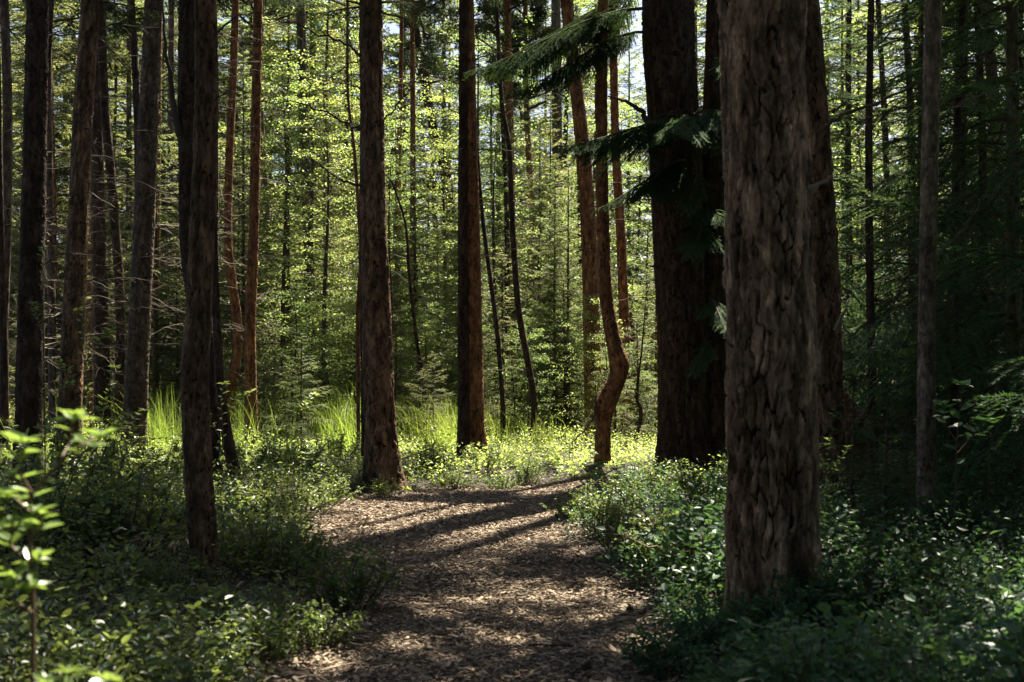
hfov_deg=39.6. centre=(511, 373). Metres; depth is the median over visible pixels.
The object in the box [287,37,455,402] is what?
broadleaf tree
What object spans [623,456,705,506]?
bilberry bush
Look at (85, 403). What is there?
spruce tree
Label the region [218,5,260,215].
spruce tree
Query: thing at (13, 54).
spruce tree
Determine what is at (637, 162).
spruce tree
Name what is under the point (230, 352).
young spruce
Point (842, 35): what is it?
broadleaf tree
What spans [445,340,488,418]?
broadleaf sapling
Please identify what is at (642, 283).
spruce tree
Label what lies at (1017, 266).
spruce tree
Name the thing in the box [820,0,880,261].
spruce tree
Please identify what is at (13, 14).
spruce tree
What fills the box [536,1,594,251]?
spruce tree
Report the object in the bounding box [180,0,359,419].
broadleaf tree
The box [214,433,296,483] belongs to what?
bilberry bush
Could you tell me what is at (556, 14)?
pine tree
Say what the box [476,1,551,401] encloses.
spruce tree
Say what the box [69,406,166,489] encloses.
leafy sapling
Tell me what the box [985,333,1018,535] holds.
leafy sapling
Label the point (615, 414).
young spruce
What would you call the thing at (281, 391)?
young spruce
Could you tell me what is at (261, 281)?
spruce tree
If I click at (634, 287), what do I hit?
broadleaf tree
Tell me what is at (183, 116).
pine tree
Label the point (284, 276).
broadleaf tree
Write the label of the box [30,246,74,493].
leafy sapling
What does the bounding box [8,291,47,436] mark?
spruce tree
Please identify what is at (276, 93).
spruce tree
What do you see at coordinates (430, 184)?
broadleaf tree
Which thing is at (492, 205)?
broadleaf tree
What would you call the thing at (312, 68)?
broadleaf tree
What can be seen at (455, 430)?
tall grass
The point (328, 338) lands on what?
broadleaf sapling
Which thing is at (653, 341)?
young spruce
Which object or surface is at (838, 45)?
spruce tree
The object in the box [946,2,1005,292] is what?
spruce tree
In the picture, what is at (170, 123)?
pine tree
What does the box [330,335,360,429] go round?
young spruce
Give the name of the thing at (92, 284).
pine tree
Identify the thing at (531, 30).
pine tree
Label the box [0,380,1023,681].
ground
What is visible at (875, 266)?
broadleaf tree
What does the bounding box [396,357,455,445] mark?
young spruce
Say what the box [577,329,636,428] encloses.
broadleaf sapling
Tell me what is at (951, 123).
broadleaf tree
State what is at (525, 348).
pine tree
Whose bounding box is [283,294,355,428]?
broadleaf sapling
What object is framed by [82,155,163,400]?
spruce tree
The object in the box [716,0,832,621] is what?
pine tree
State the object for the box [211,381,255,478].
leafy sapling
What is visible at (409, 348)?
broadleaf sapling
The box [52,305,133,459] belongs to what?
leafy sapling
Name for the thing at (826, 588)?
broadleaf bush
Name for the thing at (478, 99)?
broadleaf tree
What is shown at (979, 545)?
broadleaf bush
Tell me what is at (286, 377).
broadleaf sapling
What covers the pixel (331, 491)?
bilberry bush
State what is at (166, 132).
spruce tree
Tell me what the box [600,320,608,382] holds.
tree snag
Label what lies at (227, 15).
spruce tree
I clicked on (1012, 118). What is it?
spruce tree
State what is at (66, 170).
spruce tree
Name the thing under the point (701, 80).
spruce tree
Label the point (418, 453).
fallen branch
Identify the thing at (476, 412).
pine tree
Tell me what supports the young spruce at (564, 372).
on the ground at (238, 578)
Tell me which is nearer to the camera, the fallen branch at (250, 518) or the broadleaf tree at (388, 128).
the fallen branch at (250, 518)
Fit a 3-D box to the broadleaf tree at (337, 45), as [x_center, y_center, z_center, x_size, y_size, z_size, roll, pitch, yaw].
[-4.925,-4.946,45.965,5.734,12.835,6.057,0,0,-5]
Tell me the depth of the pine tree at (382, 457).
17.86 m
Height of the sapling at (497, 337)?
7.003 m
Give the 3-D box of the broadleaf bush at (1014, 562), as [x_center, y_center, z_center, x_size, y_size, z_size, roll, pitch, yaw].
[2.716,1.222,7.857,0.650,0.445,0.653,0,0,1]
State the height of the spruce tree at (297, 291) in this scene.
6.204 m
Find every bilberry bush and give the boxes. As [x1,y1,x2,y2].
[0,412,174,524]
[0,449,122,580]
[40,441,229,571]
[46,426,154,505]
[112,430,183,484]
[131,474,223,532]
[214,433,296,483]
[215,474,306,534]
[216,461,307,521]
[219,525,267,568]
[219,601,309,661]
[225,512,338,579]
[252,595,367,655]
[264,428,337,479]
[271,518,345,574]
[276,483,338,514]
[291,531,418,614]
[304,472,364,503]
[305,429,360,468]
[367,474,404,498]
[404,438,458,474]
[425,466,479,489]
[461,442,508,473]
[481,471,522,489]
[512,454,555,483]
[540,487,606,518]
[562,473,644,534]
[571,490,666,561]
[579,473,640,501]
[614,508,717,578]
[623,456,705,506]
[669,457,727,511]
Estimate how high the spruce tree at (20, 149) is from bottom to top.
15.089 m
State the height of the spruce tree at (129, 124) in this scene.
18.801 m
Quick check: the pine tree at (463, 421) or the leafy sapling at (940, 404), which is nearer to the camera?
the leafy sapling at (940, 404)
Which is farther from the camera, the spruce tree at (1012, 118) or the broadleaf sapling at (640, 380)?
the broadleaf sapling at (640, 380)
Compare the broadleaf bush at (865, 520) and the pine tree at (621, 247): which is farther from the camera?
the pine tree at (621, 247)
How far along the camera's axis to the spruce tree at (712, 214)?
20.86 m
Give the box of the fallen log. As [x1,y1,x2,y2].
[258,410,331,429]
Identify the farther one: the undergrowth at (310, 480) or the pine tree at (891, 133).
the pine tree at (891, 133)
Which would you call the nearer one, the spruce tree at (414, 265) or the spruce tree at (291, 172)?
the spruce tree at (414, 265)
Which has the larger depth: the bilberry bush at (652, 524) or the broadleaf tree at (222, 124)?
the broadleaf tree at (222, 124)
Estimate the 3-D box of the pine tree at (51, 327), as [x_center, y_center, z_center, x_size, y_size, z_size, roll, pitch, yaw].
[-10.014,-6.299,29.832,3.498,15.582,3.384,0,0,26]
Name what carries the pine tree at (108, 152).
on the ground at (238, 578)
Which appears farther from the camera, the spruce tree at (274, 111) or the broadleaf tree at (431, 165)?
the spruce tree at (274, 111)
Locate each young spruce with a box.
[147,260,225,430]
[220,273,279,436]
[236,340,315,448]
[258,352,311,440]
[260,333,331,458]
[282,334,355,434]
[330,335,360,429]
[339,332,416,435]
[348,315,441,438]
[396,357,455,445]
[405,416,440,470]
[407,352,456,445]
[420,305,499,432]
[440,248,560,440]
[457,367,499,430]
[507,281,583,439]
[519,352,550,427]
[571,325,652,451]
[590,317,657,443]
[601,224,657,427]
[618,296,656,440]
[820,388,921,527]
[830,387,966,559]
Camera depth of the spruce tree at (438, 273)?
36.49 m
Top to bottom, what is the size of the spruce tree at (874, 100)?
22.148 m
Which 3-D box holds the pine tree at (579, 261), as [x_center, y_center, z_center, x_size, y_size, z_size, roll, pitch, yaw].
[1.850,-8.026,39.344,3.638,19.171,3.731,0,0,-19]
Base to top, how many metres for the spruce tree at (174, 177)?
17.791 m
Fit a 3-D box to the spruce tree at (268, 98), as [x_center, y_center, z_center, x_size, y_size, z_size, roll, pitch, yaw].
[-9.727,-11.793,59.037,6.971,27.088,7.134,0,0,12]
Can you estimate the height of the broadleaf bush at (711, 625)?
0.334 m
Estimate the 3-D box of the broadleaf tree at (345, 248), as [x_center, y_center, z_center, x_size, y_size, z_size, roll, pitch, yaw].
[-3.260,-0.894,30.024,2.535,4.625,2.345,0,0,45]
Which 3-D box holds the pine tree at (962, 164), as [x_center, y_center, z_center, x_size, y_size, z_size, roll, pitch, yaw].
[6.435,-6.624,19.994,5.399,16.411,4.944,0,0,0]
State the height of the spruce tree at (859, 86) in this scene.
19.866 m
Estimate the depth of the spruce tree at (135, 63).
24.42 m
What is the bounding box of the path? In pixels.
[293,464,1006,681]
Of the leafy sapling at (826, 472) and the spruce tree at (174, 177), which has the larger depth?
the spruce tree at (174, 177)
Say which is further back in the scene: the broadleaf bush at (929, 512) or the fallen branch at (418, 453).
the fallen branch at (418, 453)
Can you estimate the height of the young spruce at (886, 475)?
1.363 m
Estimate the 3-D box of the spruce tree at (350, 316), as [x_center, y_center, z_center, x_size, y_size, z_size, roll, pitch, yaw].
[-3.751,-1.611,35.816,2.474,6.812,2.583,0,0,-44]
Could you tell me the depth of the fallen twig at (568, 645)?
7.68 m
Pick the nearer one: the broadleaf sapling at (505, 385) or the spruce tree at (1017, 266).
the spruce tree at (1017, 266)
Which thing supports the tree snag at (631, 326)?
on the ground at (238, 578)
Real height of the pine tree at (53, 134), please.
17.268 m
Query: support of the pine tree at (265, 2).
on the ground at (238, 578)
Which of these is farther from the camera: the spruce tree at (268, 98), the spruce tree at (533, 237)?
the spruce tree at (268, 98)
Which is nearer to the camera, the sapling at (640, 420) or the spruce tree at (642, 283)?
the sapling at (640, 420)
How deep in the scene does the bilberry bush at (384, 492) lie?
16.98 m
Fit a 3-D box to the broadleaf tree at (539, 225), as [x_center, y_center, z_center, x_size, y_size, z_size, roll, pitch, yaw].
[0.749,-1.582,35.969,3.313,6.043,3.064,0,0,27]
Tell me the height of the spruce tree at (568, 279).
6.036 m
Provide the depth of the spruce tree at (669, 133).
20.64 m
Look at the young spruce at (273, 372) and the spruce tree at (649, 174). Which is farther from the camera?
the spruce tree at (649, 174)
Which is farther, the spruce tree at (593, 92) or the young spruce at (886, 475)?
the spruce tree at (593, 92)
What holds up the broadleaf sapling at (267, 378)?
on the ground at (238, 578)
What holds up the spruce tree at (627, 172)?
on the ground at (238, 578)
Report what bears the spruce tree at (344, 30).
on the ground at (238, 578)
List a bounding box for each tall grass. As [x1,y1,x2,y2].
[0,376,455,460]
[396,385,1004,453]
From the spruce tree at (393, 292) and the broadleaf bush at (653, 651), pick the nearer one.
the broadleaf bush at (653, 651)
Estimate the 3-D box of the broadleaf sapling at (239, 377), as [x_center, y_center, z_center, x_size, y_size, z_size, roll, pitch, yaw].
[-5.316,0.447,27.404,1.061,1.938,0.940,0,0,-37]
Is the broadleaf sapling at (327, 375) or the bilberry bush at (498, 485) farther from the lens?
the broadleaf sapling at (327, 375)
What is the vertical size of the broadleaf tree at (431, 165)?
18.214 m
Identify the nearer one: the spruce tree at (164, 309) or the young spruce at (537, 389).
the young spruce at (537, 389)
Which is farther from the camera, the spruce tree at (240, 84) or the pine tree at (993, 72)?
the spruce tree at (240, 84)
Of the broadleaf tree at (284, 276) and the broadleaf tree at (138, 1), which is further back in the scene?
the broadleaf tree at (138, 1)
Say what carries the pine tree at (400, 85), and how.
on the ground at (238, 578)
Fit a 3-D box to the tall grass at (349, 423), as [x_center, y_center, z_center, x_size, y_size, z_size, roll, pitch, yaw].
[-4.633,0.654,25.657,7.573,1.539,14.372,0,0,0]
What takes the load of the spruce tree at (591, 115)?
on the ground at (238, 578)
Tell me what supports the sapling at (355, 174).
on the ground at (238, 578)
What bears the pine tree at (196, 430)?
on the ground at (238, 578)
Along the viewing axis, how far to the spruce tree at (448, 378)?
31.47 m
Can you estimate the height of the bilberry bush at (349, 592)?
0.604 m
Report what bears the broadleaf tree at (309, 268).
on the ground at (238, 578)
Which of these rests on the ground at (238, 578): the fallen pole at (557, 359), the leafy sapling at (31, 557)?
the leafy sapling at (31, 557)
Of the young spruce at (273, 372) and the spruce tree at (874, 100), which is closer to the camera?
the young spruce at (273, 372)
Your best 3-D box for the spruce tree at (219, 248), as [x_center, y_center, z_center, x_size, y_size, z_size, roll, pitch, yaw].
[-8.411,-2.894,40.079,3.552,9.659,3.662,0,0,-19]
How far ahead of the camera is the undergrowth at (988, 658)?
7.10 m
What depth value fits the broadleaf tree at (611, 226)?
50.24 m
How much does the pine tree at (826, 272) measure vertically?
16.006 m
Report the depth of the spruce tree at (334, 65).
51.86 m
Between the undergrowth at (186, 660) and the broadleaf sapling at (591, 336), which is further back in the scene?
the broadleaf sapling at (591, 336)
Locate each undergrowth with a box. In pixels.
[0,410,1003,491]
[0,428,475,545]
[0,451,328,681]
[9,390,902,437]
[556,442,1023,545]
[591,469,1023,681]
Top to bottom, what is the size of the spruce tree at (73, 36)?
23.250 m
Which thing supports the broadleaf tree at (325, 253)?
on the ground at (238, 578)
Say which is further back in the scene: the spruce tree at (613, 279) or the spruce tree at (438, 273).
the spruce tree at (613, 279)
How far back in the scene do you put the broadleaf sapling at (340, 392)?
31.90 m
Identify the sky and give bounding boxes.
[0,0,1023,301]
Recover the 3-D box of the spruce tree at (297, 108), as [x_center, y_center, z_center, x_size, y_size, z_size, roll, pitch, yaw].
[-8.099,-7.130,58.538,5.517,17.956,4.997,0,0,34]
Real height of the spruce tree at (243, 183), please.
8.574 m
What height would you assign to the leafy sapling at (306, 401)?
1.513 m
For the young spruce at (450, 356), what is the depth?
29.43 m
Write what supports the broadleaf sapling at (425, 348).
on the ground at (238, 578)
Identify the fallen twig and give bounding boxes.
[319,643,363,649]
[528,638,623,647]
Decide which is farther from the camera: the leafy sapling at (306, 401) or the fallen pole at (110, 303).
the fallen pole at (110, 303)
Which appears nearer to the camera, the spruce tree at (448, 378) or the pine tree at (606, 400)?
the pine tree at (606, 400)
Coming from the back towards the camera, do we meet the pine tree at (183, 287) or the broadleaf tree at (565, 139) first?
the broadleaf tree at (565, 139)
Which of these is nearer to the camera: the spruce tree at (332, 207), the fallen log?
the fallen log
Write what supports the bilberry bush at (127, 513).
on the ground at (238, 578)
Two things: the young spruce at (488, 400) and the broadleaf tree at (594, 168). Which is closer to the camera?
the young spruce at (488, 400)
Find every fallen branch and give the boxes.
[231,508,267,540]
[296,493,347,523]
[401,446,446,466]
[572,459,652,489]
[612,528,700,580]
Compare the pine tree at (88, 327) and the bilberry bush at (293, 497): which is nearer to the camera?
the bilberry bush at (293, 497)
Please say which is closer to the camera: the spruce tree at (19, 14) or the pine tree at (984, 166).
the pine tree at (984, 166)
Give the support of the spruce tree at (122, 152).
on the ground at (238, 578)
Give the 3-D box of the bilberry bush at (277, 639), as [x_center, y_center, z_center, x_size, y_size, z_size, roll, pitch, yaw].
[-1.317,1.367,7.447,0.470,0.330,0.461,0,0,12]
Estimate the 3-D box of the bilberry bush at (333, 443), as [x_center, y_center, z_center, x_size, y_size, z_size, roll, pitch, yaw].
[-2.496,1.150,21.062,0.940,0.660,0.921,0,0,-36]
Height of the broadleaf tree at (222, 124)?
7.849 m
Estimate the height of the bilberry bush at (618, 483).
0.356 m
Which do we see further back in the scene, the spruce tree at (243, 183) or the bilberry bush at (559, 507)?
the spruce tree at (243, 183)
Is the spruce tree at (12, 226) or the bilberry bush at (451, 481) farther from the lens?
the spruce tree at (12, 226)
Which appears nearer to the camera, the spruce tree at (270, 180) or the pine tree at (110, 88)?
the spruce tree at (270, 180)
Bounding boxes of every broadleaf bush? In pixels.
[615,607,723,681]
[665,588,758,650]
[720,587,806,636]
[721,608,819,681]
[772,555,879,629]
[819,500,894,568]
[820,600,932,676]
[842,534,931,618]
[898,541,1016,621]
[905,482,990,550]
[949,551,1023,622]
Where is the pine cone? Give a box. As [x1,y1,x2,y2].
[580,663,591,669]
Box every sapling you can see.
[0,408,116,681]
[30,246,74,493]
[33,664,122,681]
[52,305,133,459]
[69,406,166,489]
[180,201,265,501]
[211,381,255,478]
[222,346,257,425]
[256,283,348,432]
[256,347,286,431]
[260,378,318,489]
[263,347,298,419]
[276,306,353,439]
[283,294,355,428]
[310,2,389,464]
[330,366,353,430]
[331,363,360,416]
[388,181,453,434]
[393,301,455,413]
[393,314,444,438]
[393,337,422,417]
[428,333,454,420]
[444,318,497,412]
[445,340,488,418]
[477,100,538,443]
[483,331,534,431]
[485,359,517,419]
[499,323,560,438]
[523,311,583,439]
[525,306,579,414]
[552,294,623,445]
[552,303,602,403]
[555,451,597,479]
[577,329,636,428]
[619,339,657,429]
[621,297,647,449]
[627,373,656,442]
[819,437,851,529]
[932,379,997,538]
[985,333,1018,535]
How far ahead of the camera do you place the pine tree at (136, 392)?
21.87 m
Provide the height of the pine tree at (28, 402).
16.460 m
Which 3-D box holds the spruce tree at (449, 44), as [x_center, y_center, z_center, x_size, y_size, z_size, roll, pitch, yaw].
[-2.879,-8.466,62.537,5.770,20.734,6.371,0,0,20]
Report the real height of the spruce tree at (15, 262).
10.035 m
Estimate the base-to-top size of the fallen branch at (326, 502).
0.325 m
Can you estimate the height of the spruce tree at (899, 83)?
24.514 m
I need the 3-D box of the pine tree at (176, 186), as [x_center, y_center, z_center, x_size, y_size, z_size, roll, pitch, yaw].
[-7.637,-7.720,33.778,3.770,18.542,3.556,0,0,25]
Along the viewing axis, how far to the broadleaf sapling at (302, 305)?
27.46 m
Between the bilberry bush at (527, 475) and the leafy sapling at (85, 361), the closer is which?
the leafy sapling at (85, 361)
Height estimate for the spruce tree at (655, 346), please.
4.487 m
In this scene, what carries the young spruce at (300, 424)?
on the ground at (238, 578)
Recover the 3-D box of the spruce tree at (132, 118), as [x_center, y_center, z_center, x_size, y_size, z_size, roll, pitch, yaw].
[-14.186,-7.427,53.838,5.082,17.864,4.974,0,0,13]
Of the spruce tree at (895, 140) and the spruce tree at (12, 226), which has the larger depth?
the spruce tree at (12, 226)
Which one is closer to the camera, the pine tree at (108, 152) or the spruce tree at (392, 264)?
the pine tree at (108, 152)
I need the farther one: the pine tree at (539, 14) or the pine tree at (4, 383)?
the pine tree at (539, 14)
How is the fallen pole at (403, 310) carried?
attached to the broadleaf tree at (345, 248)
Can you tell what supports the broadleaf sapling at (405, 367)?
on the ground at (238, 578)
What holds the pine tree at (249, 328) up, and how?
on the ground at (238, 578)
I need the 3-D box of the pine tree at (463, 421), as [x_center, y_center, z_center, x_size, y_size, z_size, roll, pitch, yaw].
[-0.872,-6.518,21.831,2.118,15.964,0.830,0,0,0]
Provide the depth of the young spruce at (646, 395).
27.44 m
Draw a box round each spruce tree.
[0,0,56,221]
[0,0,114,407]
[0,2,57,363]
[0,4,64,404]
[0,44,22,409]
[1,0,70,375]
[1,1,78,376]
[1,57,19,381]
[1,79,85,416]
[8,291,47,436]
[13,0,113,339]
[13,0,124,376]
[16,0,178,363]
[45,0,185,404]
[45,164,150,432]
[47,5,162,408]
[47,22,77,370]
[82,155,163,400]
[109,55,185,431]
[111,0,175,299]
[113,0,184,388]
[124,0,224,320]
[124,203,181,398]
[131,2,244,265]
[148,171,226,432]
[149,2,247,358]
[160,0,302,340]
[160,1,220,311]
[161,0,177,265]
[163,121,265,414]
[166,3,242,208]
[176,51,299,435]
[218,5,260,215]
[218,77,300,412]
[219,1,303,373]
[219,1,336,354]
[222,171,299,419]
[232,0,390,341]
[238,0,348,355]
[239,5,299,283]
[266,81,360,418]
[276,205,344,421]
[280,9,338,269]
[290,0,391,369]
[292,0,409,264]
[294,207,357,416]
[317,112,431,427]
[322,0,436,294]
[330,203,406,426]
[342,12,398,302]
[342,72,359,214]
[354,0,457,371]
[360,193,423,410]
[382,6,439,295]
[390,124,456,430]
[391,0,503,346]
[396,80,496,395]
[408,2,488,281]
[411,203,512,425]
[416,208,457,421]
[429,190,503,419]
[442,0,571,401]
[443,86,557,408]
[463,0,721,476]
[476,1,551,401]
[480,6,565,398]
[485,0,617,328]
[496,167,620,438]
[499,115,581,413]
[503,96,583,416]
[514,160,583,433]
[523,0,571,282]
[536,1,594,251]
[537,0,649,345]
[547,104,646,386]
[563,266,602,423]
[565,5,654,376]
[601,3,654,346]
[612,241,657,436]
[613,104,700,407]
[618,246,657,413]
[630,40,652,297]
[631,26,701,318]
[639,0,705,376]
[650,0,705,371]
[676,0,728,474]
[697,10,705,91]
[707,0,914,467]
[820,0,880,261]
[820,0,906,301]
[828,0,907,319]
[830,0,1023,478]
[831,0,902,326]
[839,0,969,339]
[839,0,1023,439]
[842,0,1023,514]
[852,0,1023,473]
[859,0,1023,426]
[905,32,978,390]
[914,0,1023,528]
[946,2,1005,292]
[965,356,1023,581]
[970,0,1023,286]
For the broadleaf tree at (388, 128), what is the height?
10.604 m
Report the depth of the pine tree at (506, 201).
34.41 m
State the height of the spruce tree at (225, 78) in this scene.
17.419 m
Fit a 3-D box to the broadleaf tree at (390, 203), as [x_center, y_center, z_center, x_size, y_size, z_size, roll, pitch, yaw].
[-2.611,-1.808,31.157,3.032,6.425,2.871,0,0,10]
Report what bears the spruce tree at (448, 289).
on the ground at (238, 578)
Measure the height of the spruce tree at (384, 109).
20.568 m
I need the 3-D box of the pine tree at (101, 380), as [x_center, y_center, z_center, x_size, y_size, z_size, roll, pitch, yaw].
[-8.403,-6.004,28.818,2.678,14.992,2.281,0,0,22]
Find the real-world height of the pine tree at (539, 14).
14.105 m
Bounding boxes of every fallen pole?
[107,300,183,313]
[394,293,444,312]
[538,346,577,371]
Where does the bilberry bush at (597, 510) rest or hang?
on the ground at (238, 578)
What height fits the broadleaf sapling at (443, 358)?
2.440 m
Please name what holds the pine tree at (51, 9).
on the ground at (238, 578)
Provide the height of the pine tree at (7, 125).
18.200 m
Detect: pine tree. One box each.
[0,0,56,414]
[0,0,121,433]
[0,0,121,487]
[0,0,175,466]
[0,17,101,453]
[0,41,122,437]
[10,5,174,440]
[18,0,119,400]
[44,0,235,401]
[44,0,264,461]
[45,162,151,426]
[49,0,180,441]
[53,0,130,428]
[63,0,143,377]
[83,0,279,481]
[110,8,178,415]
[121,0,177,413]
[121,113,249,362]
[140,0,276,579]
[148,174,259,404]
[153,0,311,439]
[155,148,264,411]
[216,0,315,399]
[218,0,330,451]
[256,0,465,489]
[262,0,353,428]
[297,0,384,399]
[339,5,457,398]
[359,163,364,470]
[383,0,479,355]
[388,0,523,459]
[395,0,477,412]
[401,0,528,460]
[439,0,558,408]
[441,3,571,426]
[444,0,551,444]
[480,0,591,345]
[529,1,616,387]
[531,0,575,346]
[534,0,626,443]
[565,0,652,464]
[609,1,640,441]
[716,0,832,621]
[805,0,922,519]
[821,0,1002,456]
[824,0,916,398]
[824,0,1021,456]
[825,0,1023,492]
[830,0,947,424]
[834,5,948,334]
[837,3,1005,466]
[858,1,1023,452]
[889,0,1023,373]
[890,1,1022,425]
[916,0,1014,531]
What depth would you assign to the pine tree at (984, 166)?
19.43 m
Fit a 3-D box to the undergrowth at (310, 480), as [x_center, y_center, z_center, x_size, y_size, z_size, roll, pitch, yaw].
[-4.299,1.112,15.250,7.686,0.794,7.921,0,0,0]
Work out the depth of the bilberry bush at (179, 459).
17.29 m
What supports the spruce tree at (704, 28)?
on the ground at (238, 578)
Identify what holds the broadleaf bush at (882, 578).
on the ground at (238, 578)
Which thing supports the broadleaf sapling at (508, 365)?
on the ground at (238, 578)
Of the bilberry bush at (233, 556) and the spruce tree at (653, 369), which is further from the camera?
the spruce tree at (653, 369)
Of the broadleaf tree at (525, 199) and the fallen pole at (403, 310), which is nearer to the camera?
the fallen pole at (403, 310)
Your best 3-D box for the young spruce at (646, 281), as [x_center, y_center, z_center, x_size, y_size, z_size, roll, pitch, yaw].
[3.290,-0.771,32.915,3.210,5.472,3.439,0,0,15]
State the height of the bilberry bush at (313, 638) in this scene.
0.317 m
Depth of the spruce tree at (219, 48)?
61.19 m
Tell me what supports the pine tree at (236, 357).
on the ground at (238, 578)
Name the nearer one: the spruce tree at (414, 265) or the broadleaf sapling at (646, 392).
the broadleaf sapling at (646, 392)
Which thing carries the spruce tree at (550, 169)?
on the ground at (238, 578)
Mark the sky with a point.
(395, 29)
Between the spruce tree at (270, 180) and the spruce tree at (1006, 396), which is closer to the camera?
the spruce tree at (1006, 396)
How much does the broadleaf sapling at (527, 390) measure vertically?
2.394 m
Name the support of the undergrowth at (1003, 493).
on the ground at (238, 578)
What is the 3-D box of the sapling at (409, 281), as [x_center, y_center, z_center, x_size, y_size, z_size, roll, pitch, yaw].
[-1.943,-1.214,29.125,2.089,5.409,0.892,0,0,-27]
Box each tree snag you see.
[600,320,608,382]
[629,312,636,435]
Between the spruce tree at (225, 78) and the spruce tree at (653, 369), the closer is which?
the spruce tree at (653, 369)
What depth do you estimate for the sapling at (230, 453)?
14.96 m
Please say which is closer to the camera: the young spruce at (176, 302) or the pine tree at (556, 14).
the young spruce at (176, 302)
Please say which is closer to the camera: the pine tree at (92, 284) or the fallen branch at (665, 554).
the fallen branch at (665, 554)
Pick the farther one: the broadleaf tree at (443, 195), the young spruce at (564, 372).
the broadleaf tree at (443, 195)
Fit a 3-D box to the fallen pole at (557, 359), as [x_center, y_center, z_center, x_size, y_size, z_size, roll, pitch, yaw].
[1.033,-0.290,30.162,1.018,0.590,0.173,0,0,-26]
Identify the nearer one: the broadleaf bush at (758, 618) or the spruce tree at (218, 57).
the broadleaf bush at (758, 618)
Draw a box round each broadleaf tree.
[62,0,178,377]
[161,0,352,347]
[169,121,302,410]
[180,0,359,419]
[218,7,296,256]
[220,110,316,399]
[222,61,352,419]
[227,0,402,382]
[241,48,403,431]
[246,54,357,379]
[261,77,413,425]
[282,0,420,301]
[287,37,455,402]
[289,24,428,388]
[293,227,357,423]
[309,221,407,433]
[316,142,456,415]
[334,117,441,347]
[340,92,456,375]
[384,0,492,320]
[386,125,491,390]
[386,199,449,394]
[390,72,498,419]
[390,222,455,402]
[399,9,547,394]
[418,18,545,370]
[440,115,552,421]
[448,10,573,381]
[490,0,646,342]
[490,144,571,376]
[491,192,579,402]
[517,0,653,328]
[518,168,600,385]
[545,100,651,397]
[546,200,631,315]
[557,104,654,405]
[566,212,652,367]
[609,0,706,319]
[613,283,654,395]
[648,1,705,296]
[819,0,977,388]
[821,4,943,387]
[831,105,907,402]
[832,1,968,305]
[832,102,907,377]
[833,157,866,387]
[836,201,905,407]
[896,2,1021,301]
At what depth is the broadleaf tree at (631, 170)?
39.82 m
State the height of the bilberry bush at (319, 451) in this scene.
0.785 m
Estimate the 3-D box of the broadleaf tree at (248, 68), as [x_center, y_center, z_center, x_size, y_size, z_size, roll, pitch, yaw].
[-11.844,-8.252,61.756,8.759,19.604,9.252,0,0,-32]
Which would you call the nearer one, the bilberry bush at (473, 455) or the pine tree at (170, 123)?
the bilberry bush at (473, 455)
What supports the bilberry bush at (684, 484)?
on the ground at (238, 578)
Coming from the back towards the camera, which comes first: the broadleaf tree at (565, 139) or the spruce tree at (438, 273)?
the broadleaf tree at (565, 139)
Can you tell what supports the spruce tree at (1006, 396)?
on the ground at (238, 578)
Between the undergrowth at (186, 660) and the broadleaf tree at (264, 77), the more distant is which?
the broadleaf tree at (264, 77)
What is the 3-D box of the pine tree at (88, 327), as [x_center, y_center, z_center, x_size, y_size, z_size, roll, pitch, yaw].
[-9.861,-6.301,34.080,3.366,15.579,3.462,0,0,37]
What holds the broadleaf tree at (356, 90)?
on the ground at (238, 578)
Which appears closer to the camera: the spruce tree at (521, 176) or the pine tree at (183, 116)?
the pine tree at (183, 116)
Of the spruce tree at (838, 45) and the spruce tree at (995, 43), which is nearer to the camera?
the spruce tree at (995, 43)
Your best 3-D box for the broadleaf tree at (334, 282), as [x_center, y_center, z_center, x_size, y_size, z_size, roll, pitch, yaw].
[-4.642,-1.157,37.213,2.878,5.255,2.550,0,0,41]
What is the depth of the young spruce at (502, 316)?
29.79 m
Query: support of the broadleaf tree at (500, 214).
on the ground at (238, 578)
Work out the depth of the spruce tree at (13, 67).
48.10 m
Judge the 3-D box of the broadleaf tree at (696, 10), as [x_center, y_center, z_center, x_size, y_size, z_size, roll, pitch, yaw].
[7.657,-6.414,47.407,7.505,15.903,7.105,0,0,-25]
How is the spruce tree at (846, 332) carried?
on the ground at (238, 578)
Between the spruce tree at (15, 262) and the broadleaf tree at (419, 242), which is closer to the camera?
the broadleaf tree at (419, 242)
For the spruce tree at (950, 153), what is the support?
on the ground at (238, 578)
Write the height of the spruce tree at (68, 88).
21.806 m
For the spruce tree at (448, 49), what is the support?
on the ground at (238, 578)
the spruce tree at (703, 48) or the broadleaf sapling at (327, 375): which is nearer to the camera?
the broadleaf sapling at (327, 375)
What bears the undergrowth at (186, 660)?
on the ground at (238, 578)
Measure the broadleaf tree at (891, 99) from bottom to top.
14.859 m
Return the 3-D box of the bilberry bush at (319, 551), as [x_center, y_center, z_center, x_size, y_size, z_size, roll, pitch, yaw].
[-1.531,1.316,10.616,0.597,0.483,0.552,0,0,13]
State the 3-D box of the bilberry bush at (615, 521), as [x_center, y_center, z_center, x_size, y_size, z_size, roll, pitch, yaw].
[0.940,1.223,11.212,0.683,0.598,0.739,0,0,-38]
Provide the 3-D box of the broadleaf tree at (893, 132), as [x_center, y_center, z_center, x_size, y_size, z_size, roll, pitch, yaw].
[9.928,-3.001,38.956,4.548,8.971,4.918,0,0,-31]
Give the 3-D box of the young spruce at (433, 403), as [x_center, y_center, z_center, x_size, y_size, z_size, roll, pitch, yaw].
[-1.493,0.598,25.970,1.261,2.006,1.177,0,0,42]

